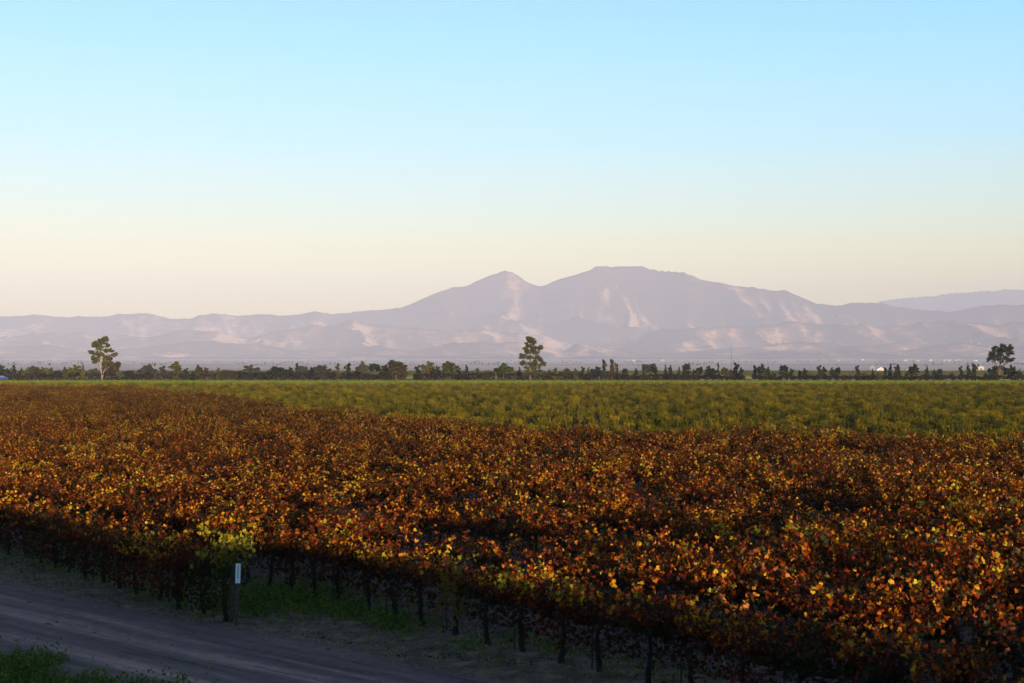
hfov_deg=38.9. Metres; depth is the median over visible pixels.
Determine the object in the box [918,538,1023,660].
grapevine
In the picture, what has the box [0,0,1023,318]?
sky
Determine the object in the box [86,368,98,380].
tree
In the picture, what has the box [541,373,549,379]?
tree
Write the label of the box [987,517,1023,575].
grapevine
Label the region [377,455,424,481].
grapevine
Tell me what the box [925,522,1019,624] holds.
grapevine
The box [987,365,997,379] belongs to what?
tree
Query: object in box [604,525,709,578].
grapevine
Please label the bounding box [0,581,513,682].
dirt road
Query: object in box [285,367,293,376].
tree
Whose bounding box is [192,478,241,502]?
grapevine
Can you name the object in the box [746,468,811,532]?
grapevine
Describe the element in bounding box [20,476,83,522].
grapevine
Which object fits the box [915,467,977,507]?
grapevine
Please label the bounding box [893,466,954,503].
grapevine
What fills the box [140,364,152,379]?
tree
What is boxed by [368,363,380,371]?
tree
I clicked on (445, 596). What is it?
trellis stake
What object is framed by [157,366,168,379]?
tree
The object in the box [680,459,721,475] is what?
grapevine
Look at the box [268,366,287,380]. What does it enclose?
tree
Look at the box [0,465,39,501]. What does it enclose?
grapevine
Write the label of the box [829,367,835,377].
tree
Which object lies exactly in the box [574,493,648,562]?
grapevine
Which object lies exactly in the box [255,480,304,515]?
grapevine
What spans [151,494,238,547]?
grapevine
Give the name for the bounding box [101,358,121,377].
tree
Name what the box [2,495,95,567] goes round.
grapevine
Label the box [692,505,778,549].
grapevine
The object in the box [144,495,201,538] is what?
grapevine
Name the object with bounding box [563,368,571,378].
tree
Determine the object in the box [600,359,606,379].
tree
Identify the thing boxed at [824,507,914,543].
grapevine
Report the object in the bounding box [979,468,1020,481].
grapevine
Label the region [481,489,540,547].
grapevine
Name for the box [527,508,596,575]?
grapevine
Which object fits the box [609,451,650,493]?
grapevine
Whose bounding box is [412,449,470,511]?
grapevine
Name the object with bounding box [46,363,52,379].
tree
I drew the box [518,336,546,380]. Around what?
eucalyptus tree
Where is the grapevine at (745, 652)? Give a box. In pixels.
[685,570,826,682]
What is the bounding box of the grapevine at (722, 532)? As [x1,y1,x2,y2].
[692,514,769,565]
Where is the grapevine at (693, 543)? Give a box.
[636,533,729,598]
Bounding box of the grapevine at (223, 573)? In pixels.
[189,520,261,621]
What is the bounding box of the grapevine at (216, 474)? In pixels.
[200,464,243,490]
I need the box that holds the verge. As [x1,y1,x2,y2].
[0,553,739,682]
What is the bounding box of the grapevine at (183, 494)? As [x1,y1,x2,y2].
[155,474,218,521]
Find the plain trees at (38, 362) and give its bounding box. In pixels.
[0,359,1023,365]
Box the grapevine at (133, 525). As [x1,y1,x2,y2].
[67,512,156,588]
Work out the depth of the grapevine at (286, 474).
60.52 m
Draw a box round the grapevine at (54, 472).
[34,464,83,484]
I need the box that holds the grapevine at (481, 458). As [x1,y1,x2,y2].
[471,455,500,485]
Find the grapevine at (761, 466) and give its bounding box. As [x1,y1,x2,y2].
[737,452,792,483]
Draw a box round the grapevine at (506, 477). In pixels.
[484,468,552,510]
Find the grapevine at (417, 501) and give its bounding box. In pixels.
[378,487,437,551]
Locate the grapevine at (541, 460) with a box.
[506,457,563,493]
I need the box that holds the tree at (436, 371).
[432,366,440,377]
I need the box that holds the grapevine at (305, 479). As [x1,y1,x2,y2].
[276,467,330,505]
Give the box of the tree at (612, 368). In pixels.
[606,359,616,378]
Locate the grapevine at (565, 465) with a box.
[525,457,587,482]
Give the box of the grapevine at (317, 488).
[290,472,344,504]
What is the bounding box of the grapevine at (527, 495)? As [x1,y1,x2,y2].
[513,490,567,551]
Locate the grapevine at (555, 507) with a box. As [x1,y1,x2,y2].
[528,495,586,548]
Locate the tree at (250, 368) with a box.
[241,364,259,376]
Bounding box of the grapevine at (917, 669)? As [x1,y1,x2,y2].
[844,618,1001,682]
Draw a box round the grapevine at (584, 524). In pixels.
[561,497,619,559]
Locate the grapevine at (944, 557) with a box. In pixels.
[884,536,1000,645]
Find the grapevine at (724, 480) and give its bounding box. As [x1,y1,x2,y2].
[698,471,758,513]
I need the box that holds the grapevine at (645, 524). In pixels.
[607,495,670,569]
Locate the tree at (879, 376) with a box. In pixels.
[875,372,882,379]
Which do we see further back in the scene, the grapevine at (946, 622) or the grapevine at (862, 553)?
the grapevine at (862, 553)
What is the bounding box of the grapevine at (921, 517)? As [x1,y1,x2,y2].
[900,498,989,569]
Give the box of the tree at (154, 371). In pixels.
[151,364,158,379]
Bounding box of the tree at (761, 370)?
[757,363,765,376]
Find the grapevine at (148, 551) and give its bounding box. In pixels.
[115,516,196,600]
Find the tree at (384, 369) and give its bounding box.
[379,364,391,377]
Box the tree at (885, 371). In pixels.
[883,367,887,379]
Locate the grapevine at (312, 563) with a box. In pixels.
[272,509,364,596]
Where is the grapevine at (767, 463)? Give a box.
[736,457,790,470]
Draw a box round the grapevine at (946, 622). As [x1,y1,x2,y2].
[902,573,1023,680]
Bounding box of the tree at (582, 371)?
[579,367,584,379]
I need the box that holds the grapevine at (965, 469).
[942,459,992,481]
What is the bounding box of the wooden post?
[230,568,233,622]
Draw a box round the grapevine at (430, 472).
[417,462,453,482]
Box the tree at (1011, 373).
[1007,364,1015,379]
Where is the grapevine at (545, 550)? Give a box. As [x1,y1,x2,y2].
[523,534,602,614]
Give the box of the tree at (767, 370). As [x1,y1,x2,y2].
[765,367,770,379]
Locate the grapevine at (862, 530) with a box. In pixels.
[833,512,912,561]
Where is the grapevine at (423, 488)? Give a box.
[400,480,452,533]
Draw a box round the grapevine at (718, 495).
[692,474,747,521]
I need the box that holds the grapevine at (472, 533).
[430,498,503,566]
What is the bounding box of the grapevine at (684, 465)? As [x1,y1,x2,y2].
[665,444,722,484]
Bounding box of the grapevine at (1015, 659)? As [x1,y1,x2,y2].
[964,599,1023,682]
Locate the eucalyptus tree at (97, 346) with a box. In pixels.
[87,336,117,379]
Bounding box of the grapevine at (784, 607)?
[723,565,857,670]
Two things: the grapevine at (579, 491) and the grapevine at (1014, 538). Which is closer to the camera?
the grapevine at (1014, 538)
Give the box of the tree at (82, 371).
[79,363,87,380]
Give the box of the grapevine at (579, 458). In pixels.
[550,455,603,488]
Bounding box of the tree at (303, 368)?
[299,366,307,377]
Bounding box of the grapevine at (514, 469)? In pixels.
[492,457,544,504]
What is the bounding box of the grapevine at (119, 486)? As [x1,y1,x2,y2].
[101,473,144,499]
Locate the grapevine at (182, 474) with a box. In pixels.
[156,468,208,491]
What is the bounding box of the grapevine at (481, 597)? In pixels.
[431,553,523,644]
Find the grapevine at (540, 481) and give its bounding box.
[505,469,567,509]
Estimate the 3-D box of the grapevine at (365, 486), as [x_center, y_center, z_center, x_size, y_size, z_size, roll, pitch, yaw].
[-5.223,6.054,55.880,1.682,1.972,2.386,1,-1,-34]
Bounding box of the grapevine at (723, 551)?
[677,539,772,613]
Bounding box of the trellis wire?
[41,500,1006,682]
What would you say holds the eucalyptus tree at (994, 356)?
on the ground at (516, 365)
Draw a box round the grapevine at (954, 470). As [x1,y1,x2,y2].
[925,462,988,525]
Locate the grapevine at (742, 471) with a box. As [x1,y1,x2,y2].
[705,454,761,495]
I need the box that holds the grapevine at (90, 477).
[63,468,125,491]
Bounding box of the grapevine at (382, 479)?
[356,472,400,495]
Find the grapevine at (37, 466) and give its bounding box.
[12,459,66,479]
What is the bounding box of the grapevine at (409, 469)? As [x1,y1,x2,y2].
[392,460,429,488]
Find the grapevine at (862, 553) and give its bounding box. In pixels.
[792,524,912,637]
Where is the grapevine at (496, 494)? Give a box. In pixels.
[463,489,519,543]
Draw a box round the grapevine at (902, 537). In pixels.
[831,520,930,601]
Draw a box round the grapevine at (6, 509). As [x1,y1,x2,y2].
[0,491,68,557]
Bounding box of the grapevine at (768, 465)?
[761,460,810,485]
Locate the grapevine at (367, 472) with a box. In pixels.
[341,465,393,503]
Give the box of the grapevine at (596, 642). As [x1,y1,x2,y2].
[544,570,647,672]
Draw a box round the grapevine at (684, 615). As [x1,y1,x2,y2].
[617,586,758,682]
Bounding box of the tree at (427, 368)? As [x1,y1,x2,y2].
[421,361,434,374]
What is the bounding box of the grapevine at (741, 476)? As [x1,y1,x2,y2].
[725,456,781,495]
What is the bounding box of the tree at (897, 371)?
[893,364,900,379]
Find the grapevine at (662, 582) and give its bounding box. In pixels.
[627,529,723,640]
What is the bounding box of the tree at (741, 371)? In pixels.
[739,367,743,379]
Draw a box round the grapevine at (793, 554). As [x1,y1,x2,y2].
[742,522,855,617]
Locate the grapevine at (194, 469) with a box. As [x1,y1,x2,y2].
[174,456,222,492]
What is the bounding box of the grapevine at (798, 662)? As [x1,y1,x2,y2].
[747,611,867,682]
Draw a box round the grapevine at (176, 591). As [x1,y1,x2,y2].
[141,520,216,608]
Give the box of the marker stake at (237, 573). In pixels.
[234,563,240,625]
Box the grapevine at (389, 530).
[345,504,423,572]
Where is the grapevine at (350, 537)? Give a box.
[294,515,392,604]
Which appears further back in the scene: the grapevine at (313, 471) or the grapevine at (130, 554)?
the grapevine at (313, 471)
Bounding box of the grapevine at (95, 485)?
[78,474,128,496]
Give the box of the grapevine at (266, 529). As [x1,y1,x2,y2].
[211,486,291,581]
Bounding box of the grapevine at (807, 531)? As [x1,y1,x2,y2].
[747,515,849,594]
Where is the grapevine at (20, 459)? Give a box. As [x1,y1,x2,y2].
[0,453,28,476]
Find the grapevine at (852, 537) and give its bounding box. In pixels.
[808,523,897,591]
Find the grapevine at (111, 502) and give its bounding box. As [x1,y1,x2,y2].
[92,487,160,527]
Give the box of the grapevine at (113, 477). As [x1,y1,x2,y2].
[90,470,148,492]
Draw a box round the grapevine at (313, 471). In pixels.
[292,459,327,482]
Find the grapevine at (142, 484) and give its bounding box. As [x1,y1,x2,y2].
[122,454,181,511]
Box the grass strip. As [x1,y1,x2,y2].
[30,381,1018,391]
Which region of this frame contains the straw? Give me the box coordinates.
[0,544,848,682]
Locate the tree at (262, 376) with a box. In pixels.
[254,374,266,380]
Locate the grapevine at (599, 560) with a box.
[558,543,649,623]
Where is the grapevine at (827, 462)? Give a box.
[803,452,855,483]
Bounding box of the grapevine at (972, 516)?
[927,493,1023,558]
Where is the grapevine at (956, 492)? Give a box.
[921,483,1005,544]
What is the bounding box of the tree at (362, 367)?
[355,361,368,372]
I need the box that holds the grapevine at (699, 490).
[662,475,724,529]
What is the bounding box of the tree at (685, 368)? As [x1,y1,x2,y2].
[681,363,690,377]
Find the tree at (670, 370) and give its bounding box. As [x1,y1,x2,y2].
[668,365,672,380]
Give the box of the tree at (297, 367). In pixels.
[294,363,299,378]
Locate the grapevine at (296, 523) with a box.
[275,508,335,559]
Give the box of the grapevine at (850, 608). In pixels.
[795,571,914,680]
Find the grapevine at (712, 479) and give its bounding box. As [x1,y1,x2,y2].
[675,469,741,505]
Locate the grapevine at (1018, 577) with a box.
[975,555,1023,641]
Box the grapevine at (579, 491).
[554,478,618,535]
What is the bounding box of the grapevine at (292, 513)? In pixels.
[242,500,305,536]
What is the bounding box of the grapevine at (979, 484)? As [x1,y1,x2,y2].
[946,473,1006,533]
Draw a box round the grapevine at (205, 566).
[143,528,242,614]
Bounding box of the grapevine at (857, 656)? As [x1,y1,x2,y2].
[776,609,950,682]
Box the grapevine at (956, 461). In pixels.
[927,459,975,471]
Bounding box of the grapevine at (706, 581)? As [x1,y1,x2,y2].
[640,545,772,646]
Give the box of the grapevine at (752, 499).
[715,490,783,542]
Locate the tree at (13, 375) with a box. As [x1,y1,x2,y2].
[8,365,21,379]
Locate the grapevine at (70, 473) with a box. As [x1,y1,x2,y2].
[44,465,96,490]
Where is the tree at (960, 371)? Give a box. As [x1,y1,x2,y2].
[958,366,963,379]
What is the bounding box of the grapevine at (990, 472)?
[965,464,1016,484]
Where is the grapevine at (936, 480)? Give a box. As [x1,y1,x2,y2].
[900,470,986,517]
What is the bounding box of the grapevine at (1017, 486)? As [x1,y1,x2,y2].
[973,474,1023,536]
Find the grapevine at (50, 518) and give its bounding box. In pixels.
[33,504,109,571]
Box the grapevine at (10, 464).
[0,457,33,479]
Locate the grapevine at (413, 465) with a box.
[404,459,448,494]
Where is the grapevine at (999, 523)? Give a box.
[976,492,1023,579]
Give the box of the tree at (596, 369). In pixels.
[590,366,601,379]
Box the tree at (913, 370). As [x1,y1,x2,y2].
[907,363,919,375]
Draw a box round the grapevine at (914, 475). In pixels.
[881,447,946,497]
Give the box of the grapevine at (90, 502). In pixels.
[65,482,112,520]
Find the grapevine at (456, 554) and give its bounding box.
[403,524,486,590]
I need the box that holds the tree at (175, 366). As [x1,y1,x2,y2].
[167,361,183,379]
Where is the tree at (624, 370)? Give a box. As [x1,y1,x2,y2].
[620,368,628,378]
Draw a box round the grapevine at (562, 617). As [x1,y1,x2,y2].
[489,559,617,663]
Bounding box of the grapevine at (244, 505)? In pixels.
[220,494,281,533]
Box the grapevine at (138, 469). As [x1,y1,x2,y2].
[113,463,164,498]
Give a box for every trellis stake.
[332,535,333,600]
[386,546,387,614]
[444,557,446,630]
[513,570,514,648]
[591,584,594,669]
[680,600,682,682]
[782,619,784,682]
[902,643,905,682]
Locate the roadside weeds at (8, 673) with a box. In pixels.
[0,636,220,682]
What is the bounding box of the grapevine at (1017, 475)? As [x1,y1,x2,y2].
[997,473,1023,491]
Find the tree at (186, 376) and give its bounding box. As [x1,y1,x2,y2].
[182,368,190,379]
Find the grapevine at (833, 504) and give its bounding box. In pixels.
[792,487,866,536]
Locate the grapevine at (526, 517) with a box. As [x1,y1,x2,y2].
[493,498,572,576]
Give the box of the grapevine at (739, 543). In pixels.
[726,532,800,619]
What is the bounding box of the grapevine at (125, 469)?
[104,456,156,488]
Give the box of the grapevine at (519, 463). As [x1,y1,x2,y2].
[499,452,546,476]
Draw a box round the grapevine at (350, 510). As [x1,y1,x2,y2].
[304,507,379,568]
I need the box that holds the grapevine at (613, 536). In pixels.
[570,519,659,593]
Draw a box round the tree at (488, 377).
[482,371,492,379]
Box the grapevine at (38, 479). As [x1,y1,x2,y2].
[28,470,68,508]
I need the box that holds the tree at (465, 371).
[463,365,470,379]
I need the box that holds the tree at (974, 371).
[971,363,977,378]
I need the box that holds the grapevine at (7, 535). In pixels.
[0,488,44,554]
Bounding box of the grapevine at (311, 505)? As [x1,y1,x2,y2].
[279,485,340,518]
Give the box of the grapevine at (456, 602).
[426,562,493,634]
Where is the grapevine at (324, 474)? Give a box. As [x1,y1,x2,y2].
[302,460,343,489]
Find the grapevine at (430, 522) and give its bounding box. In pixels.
[393,494,463,550]
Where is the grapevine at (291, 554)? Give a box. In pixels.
[245,514,328,592]
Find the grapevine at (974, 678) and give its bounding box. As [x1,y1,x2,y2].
[916,640,1023,682]
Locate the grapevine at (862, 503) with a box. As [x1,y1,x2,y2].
[826,478,894,526]
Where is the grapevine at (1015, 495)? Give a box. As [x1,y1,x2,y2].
[998,491,1023,502]
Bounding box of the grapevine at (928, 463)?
[918,458,971,496]
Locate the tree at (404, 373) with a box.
[395,366,407,379]
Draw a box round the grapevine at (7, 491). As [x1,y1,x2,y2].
[0,488,37,549]
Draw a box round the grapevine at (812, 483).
[772,467,830,515]
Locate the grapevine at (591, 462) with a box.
[565,453,613,484]
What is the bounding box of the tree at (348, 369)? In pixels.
[344,363,351,378]
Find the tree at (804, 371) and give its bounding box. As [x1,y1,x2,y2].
[802,368,807,378]
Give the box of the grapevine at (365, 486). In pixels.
[352,473,390,523]
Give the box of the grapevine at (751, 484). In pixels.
[725,473,776,523]
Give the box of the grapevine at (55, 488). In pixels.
[32,478,97,526]
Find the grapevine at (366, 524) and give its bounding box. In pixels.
[335,508,400,573]
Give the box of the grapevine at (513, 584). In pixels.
[462,554,593,651]
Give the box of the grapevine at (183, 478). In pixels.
[160,466,214,498]
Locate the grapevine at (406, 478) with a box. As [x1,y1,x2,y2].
[369,467,431,494]
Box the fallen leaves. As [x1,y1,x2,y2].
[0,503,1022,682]
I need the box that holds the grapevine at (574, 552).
[542,522,632,585]
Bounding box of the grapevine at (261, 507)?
[238,492,299,530]
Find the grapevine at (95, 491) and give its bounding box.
[77,484,148,526]
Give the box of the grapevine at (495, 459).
[484,453,532,488]
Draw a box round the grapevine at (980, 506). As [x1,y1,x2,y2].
[949,488,1022,548]
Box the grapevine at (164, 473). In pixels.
[146,467,185,487]
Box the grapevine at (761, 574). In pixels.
[700,545,828,654]
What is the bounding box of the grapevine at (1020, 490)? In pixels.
[997,478,1023,513]
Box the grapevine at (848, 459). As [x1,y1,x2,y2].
[821,449,873,468]
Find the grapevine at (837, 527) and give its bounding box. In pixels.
[800,513,883,564]
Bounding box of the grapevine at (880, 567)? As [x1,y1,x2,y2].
[840,540,943,632]
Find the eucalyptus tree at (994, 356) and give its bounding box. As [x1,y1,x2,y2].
[986,343,1015,379]
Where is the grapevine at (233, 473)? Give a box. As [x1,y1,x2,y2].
[210,455,264,489]
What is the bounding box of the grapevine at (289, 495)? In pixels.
[258,486,325,520]
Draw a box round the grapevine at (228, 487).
[204,473,265,502]
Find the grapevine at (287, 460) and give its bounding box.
[274,456,327,476]
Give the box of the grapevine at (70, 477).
[58,465,102,484]
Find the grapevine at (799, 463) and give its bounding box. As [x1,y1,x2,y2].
[785,454,840,507]
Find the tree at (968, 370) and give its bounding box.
[965,365,970,379]
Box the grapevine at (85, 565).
[33,506,118,578]
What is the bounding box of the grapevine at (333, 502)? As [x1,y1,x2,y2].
[297,478,365,516]
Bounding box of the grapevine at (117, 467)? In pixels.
[97,455,146,486]
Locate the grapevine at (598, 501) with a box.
[562,487,639,539]
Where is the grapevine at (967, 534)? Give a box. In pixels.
[953,523,1023,598]
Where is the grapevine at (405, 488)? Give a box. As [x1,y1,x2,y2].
[376,476,442,520]
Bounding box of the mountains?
[0,266,1023,358]
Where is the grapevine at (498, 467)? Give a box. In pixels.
[473,461,514,503]
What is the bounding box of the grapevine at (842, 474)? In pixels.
[829,466,892,517]
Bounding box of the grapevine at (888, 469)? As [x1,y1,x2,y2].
[878,462,927,480]
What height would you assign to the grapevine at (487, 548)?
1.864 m
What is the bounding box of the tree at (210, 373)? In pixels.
[208,371,213,379]
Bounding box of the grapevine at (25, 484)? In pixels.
[9,466,57,504]
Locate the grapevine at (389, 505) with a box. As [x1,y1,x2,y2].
[355,492,432,534]
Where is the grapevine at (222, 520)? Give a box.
[185,506,260,559]
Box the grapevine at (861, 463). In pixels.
[824,456,875,488]
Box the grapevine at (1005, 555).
[970,531,1023,632]
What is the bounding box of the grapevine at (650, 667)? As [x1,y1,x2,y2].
[577,566,704,682]
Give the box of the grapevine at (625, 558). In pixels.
[583,539,682,632]
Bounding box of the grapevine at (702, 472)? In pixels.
[680,453,737,509]
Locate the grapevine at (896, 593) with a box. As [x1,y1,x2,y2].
[819,569,964,681]
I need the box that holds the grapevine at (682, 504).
[655,496,718,541]
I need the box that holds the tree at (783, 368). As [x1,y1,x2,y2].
[778,365,790,379]
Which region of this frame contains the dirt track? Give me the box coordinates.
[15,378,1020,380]
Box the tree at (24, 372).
[21,369,31,378]
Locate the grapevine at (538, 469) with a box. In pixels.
[504,461,567,513]
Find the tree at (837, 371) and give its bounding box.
[835,367,840,378]
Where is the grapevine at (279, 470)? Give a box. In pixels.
[267,454,303,480]
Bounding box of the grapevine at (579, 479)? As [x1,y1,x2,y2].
[549,467,605,498]
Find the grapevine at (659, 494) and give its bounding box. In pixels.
[640,481,710,516]
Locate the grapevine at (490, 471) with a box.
[455,455,506,505]
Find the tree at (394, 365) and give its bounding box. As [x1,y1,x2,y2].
[385,359,407,379]
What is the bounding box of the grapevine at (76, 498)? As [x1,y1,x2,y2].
[57,475,107,524]
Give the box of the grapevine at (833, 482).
[810,466,861,521]
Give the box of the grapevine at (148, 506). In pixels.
[123,492,174,538]
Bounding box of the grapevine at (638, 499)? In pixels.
[590,487,674,536]
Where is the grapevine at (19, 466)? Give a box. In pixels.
[3,457,35,477]
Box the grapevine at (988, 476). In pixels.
[967,470,1014,485]
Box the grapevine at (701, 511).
[666,502,757,557]
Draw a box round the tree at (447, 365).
[441,361,458,380]
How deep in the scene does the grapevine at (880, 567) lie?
31.90 m
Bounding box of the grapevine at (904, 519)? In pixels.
[859,493,941,551]
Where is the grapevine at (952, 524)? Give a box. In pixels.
[911,506,1003,574]
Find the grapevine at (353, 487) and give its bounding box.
[321,475,384,512]
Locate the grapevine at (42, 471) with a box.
[27,464,65,485]
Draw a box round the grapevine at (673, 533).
[625,509,713,556]
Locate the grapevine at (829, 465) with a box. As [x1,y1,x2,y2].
[806,459,854,473]
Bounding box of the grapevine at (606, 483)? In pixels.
[573,469,635,517]
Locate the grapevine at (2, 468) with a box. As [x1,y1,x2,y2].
[0,462,21,496]
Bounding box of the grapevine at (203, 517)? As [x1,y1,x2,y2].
[175,507,237,550]
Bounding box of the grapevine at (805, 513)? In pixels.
[770,497,843,536]
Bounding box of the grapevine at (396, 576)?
[354,535,433,616]
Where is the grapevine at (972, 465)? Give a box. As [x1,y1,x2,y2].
[953,453,1007,476]
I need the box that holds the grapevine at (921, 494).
[877,482,960,541]
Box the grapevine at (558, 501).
[532,480,584,514]
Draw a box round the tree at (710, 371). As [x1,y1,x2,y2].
[704,365,714,379]
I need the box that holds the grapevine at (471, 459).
[447,448,490,493]
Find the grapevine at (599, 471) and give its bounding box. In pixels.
[568,456,616,490]
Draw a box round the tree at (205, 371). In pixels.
[200,367,208,380]
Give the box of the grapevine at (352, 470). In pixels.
[330,462,381,503]
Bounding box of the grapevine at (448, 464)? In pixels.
[432,458,477,499]
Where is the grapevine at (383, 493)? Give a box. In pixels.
[360,477,426,520]
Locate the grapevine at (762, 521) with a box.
[735,507,805,562]
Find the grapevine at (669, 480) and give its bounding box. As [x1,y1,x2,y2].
[647,471,704,519]
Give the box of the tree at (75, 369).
[67,365,80,378]
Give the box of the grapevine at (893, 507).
[855,478,926,537]
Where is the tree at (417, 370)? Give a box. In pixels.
[414,365,422,379]
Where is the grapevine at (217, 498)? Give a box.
[197,490,255,518]
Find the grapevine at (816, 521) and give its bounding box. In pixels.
[763,513,854,557]
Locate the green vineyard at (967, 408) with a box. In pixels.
[2,380,1023,460]
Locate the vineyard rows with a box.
[0,382,1023,682]
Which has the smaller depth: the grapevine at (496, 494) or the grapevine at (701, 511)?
the grapevine at (701, 511)
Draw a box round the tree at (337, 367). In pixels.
[335,363,340,380]
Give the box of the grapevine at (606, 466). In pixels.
[589,458,623,488]
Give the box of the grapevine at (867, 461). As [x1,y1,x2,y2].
[845,457,909,505]
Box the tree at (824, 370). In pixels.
[822,366,826,379]
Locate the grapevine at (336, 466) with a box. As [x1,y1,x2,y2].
[312,457,360,500]
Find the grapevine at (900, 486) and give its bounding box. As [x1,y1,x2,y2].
[892,473,945,533]
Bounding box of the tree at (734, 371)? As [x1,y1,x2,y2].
[731,362,739,379]
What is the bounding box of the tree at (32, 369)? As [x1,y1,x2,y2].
[27,366,42,379]
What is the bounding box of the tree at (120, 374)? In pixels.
[115,372,124,377]
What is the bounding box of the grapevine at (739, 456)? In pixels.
[717,453,766,480]
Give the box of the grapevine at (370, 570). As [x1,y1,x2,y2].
[322,531,401,610]
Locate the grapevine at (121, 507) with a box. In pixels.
[107,474,173,536]
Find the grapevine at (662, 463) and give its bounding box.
[650,452,693,491]
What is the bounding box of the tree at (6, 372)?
[2,368,9,376]
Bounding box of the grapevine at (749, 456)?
[718,452,763,476]
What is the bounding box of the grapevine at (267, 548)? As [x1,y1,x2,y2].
[229,516,313,586]
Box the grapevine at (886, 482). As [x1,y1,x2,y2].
[856,466,915,519]
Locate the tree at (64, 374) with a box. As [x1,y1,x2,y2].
[62,366,68,379]
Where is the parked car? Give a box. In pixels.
[0,376,9,379]
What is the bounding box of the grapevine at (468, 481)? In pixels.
[435,459,479,498]
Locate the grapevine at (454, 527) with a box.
[428,502,487,553]
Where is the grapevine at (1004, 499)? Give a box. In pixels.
[989,489,1023,540]
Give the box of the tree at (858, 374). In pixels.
[854,365,860,380]
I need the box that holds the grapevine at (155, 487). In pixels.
[135,470,201,512]
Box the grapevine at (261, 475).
[246,470,297,507]
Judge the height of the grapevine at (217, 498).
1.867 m
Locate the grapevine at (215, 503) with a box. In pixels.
[194,485,241,521]
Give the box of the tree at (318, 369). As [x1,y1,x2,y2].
[310,364,327,379]
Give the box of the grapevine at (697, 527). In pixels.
[669,505,738,578]
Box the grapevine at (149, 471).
[132,464,172,490]
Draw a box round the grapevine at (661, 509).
[625,493,696,532]
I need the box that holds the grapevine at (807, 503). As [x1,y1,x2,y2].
[779,480,840,522]
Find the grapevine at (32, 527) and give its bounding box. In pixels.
[0,498,72,562]
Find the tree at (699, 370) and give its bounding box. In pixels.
[695,366,703,374]
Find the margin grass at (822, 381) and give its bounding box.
[0,379,1023,383]
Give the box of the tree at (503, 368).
[493,363,514,379]
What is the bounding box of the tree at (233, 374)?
[229,370,237,379]
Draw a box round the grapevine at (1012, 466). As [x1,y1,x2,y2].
[988,457,1022,478]
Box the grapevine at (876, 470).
[849,463,906,497]
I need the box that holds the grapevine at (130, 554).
[97,518,185,593]
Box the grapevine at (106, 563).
[56,511,148,583]
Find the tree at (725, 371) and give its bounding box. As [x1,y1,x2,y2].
[721,367,730,379]
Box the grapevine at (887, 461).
[869,457,913,472]
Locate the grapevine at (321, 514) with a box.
[288,504,371,563]
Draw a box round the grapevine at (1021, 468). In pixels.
[1009,462,1023,477]
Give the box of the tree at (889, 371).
[888,364,891,378]
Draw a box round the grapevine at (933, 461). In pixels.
[913,456,953,476]
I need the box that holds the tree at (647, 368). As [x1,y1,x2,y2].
[641,363,657,373]
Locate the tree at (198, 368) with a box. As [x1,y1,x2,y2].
[194,365,202,380]
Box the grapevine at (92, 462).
[73,454,120,485]
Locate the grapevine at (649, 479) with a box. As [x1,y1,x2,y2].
[638,461,685,503]
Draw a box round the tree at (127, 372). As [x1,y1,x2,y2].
[121,370,134,379]
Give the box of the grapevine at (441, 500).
[407,485,477,534]
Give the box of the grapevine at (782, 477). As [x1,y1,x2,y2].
[744,467,811,505]
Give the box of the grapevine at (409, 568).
[376,528,478,626]
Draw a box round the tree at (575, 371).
[573,368,578,380]
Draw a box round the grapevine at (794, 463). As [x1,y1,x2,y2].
[788,459,820,484]
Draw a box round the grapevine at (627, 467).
[594,453,649,491]
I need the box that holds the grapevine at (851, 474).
[825,459,882,507]
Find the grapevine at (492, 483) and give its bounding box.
[464,468,521,522]
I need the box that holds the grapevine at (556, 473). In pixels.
[534,456,583,517]
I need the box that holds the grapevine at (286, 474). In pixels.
[265,455,319,498]
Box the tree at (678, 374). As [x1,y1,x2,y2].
[675,366,683,379]
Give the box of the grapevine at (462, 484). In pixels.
[434,464,482,511]
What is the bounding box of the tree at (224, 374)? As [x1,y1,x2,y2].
[219,369,229,379]
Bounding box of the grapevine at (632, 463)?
[619,434,673,503]
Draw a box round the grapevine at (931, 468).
[910,460,970,514]
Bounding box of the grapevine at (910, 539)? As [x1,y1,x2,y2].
[867,521,966,593]
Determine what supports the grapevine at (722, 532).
on the ground at (516, 365)
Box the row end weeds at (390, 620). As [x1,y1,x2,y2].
[0,539,726,682]
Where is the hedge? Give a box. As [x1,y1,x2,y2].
[0,371,1023,380]
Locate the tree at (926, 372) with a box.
[924,365,932,379]
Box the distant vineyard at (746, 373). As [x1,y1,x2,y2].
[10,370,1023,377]
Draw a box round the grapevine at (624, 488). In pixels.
[603,478,662,524]
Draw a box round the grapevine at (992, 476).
[960,467,1020,521]
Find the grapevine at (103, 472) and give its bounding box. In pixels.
[89,459,120,478]
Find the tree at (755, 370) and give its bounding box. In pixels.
[751,365,757,380]
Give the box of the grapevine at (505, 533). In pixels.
[472,504,538,569]
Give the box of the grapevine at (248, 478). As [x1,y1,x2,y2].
[225,464,273,499]
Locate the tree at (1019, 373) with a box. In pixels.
[1015,369,1022,379]
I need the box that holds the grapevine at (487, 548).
[448,532,539,602]
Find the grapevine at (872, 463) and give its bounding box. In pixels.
[844,457,901,474]
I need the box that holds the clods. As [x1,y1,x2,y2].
[0,495,1021,682]
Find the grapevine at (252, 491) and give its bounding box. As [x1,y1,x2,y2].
[237,475,296,513]
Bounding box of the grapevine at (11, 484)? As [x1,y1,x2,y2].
[0,471,35,502]
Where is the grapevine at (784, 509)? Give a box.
[750,493,810,532]
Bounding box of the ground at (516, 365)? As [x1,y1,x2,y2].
[0,359,1023,682]
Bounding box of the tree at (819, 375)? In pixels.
[815,365,823,380]
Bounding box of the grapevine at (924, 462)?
[896,455,934,475]
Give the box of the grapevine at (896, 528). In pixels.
[860,519,967,557]
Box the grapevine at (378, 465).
[362,458,407,494]

